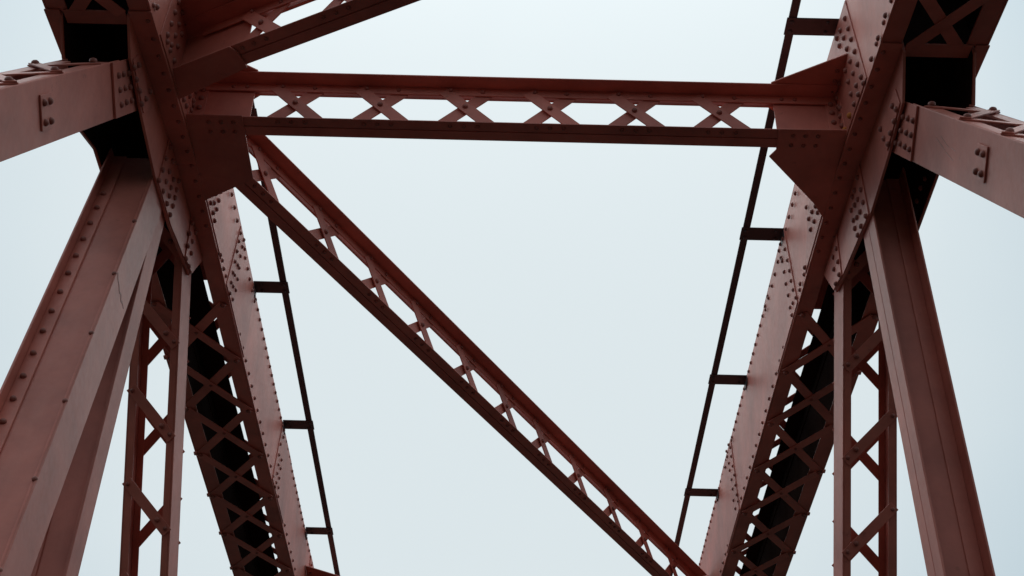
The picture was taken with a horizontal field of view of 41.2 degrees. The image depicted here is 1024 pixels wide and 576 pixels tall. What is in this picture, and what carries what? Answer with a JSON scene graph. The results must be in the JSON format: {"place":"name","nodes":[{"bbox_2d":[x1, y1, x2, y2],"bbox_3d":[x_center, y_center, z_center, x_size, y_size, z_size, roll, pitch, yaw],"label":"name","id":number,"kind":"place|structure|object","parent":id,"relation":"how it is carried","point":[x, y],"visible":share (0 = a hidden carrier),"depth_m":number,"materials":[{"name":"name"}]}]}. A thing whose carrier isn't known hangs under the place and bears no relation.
{"place":"outdoors","nodes":[
{"label":"outdoors","id":0,"kind":"place"},
{"bbox_2d":[0,0,1023,575],"label":"sky","id":1,"kind":"structure","parent":0,"point":[597,277],"materials":[{"name":"white"}]},
{"bbox_3d":[-3.003,10.705,10.581,0.550,0.660,90.000,1,-39,0],"label":"bottom chord","id":2,"kind":"object","parent":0,"visible":0},
{"bbox_2d":[0,58,137,161],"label":"steel beam","id":3,"kind":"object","parent":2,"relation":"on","point":[41,104],"visible":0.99,"depth_m":7.84,"materials":[{"name":"red paint"}]},
{"bbox_2d":[0,148,161,575],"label":"leaning post","id":4,"kind":"object","parent":2,"relation":"on","point":[50,386],"visible":0.94,"depth_m":8.03,"materials":[{"name":"brown metal"}]},
{"bbox_2d":[31,210,164,575],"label":"vertical post","id":5,"kind":"object","parent":2,"relation":"on","point":[61,551],"depth_m":8.66,"materials":[{"name":"brown metal"}]},
{"bbox_2d":[42,0,313,575],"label":"top chord","id":6,"kind":"object","parent":5,"relation":"on","point":[237,491],"visible":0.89,"depth_m":12.47,"materials":[{"name":"red paint"}]},
{"bbox_2d":[60,6,121,169],"bbox_3d":[-2.966,-0.928,9.985,0.046,0.594,2.720,1,-39,0],"label":"gusset plate","id":7,"kind":"object","parent":6,"relation":"attached to","point":[101,139],"visible":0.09,"depth_m":9.53,"materials":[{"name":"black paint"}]},
{"bbox_2d":[127,9,202,274],"bbox_3d":[-2.517,-0.916,9.983,0.062,0.597,2.720,1,-39,0],"label":"gusset plate","id":8,"kind":"object","parent":6,"relation":"attached to","point":[171,194],"visible":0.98,"depth_m":9.86,"materials":[{"name":"red paint"}]},
{"bbox_2d":[251,101,339,575],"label":"inspection rail","id":9,"kind":"object","parent":6,"relation":"attached to","point":[282,286],"visible":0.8,"depth_m":13.81,"materials":[{"name":"paint"}]},
{"bbox_2d":[173,0,419,98],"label":"lateral brace","id":10,"kind":"object","parent":6,"relation":"attached to","point":[223,41],"visible":1,"depth_m":9.45,"materials":[{"name":"red paint"}]},
{"bbox_2d":[305,565,708,575],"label":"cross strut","id":11,"kind":"object","parent":6,"relation":"attached to","point":[311,571],"visible":1,"depth_m":16.30,"materials":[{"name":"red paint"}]},
{"bbox_2d":[186,53,847,216],"bbox_3d":[0.029,-1.178,10.227,4.796,0.480,1.272,1,-39,0],"label":"cross strut","id":12,"kind":"object","parent":6,"relation":"attached to","point":[805,138],"visible":0.94,"depth_m":10.10,"materials":[{"name":"red paint"}]},
{"bbox_2d":[236,135,706,575],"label":"lateral brace","id":13,"kind":"object","parent":12,"relation":"attached to","point":[273,160],"visible":0.96,"depth_m":12.37,"materials":[{"name":"red paint"}]},
{"bbox_2d":[119,226,190,575],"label":"laced diagonal","id":14,"kind":"object","parent":2,"relation":"attached to","point":[164,520],"visible":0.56,"depth_m":10.58,"materials":[{"name":"red paint"}]},
{"bbox_3d":[2.545,10.839,10.564,0.550,0.660,90.000,1,-39,0],"label":"bottom chord","id":15,"kind":"object","parent":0,"visible":0},
{"bbox_2d":[832,250,897,575],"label":"laced diagonal","id":16,"kind":"object","parent":15,"relation":"attached to","point":[850,452],"visible":0.62,"depth_m":10.57,"materials":[{"name":"red paint"}]},
{"bbox_2d":[863,167,995,575],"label":"vertical post","id":17,"kind":"object","parent":15,"relation":"on","point":[952,533],"visible":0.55,"depth_m":8.91,"materials":[{"name":"red paint"}]},
{"bbox_2d":[699,0,1007,575],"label":"top chord","id":18,"kind":"object","parent":17,"relation":"on","point":[940,39],"visible":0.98,"depth_m":12.03,"materials":[{"name":"red paint"}]},
{"bbox_2d":[670,0,838,575],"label":"inspection rail","id":19,"kind":"object","parent":18,"relation":"attached to","point":[794,25],"visible":0.9,"depth_m":12.18,"materials":[{"name":"metal"}]},
{"bbox_2d":[824,42,905,291],"bbox_3d":[2.558,-0.735,10.003,0.062,0.643,2.590,1,-39,0],"label":"gusset plate","id":20,"kind":"object","parent":18,"relation":"attached to","point":[864,194],"visible":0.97,"depth_m":9.81,"materials":[{"name":"red paint"}]},
{"bbox_2d":[892,101,1023,217],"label":"steel beam","id":21,"kind":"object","parent":20,"relation":"attached to","point":[979,151],"visible":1,"depth_m":7.91,"materials":[{"name":"brown metal"}]},
{"bbox_2d":[908,46,975,230],"bbox_3d":[3.031,-0.742,10.017,0.046,0.595,2.590,1,-39,0],"label":"gusset plate","id":22,"kind":"object","parent":18,"relation":"attached to","point":[960,92],"visible":0.34,"depth_m":9.44,"materials":[{"name":"red paint"}]}
]}

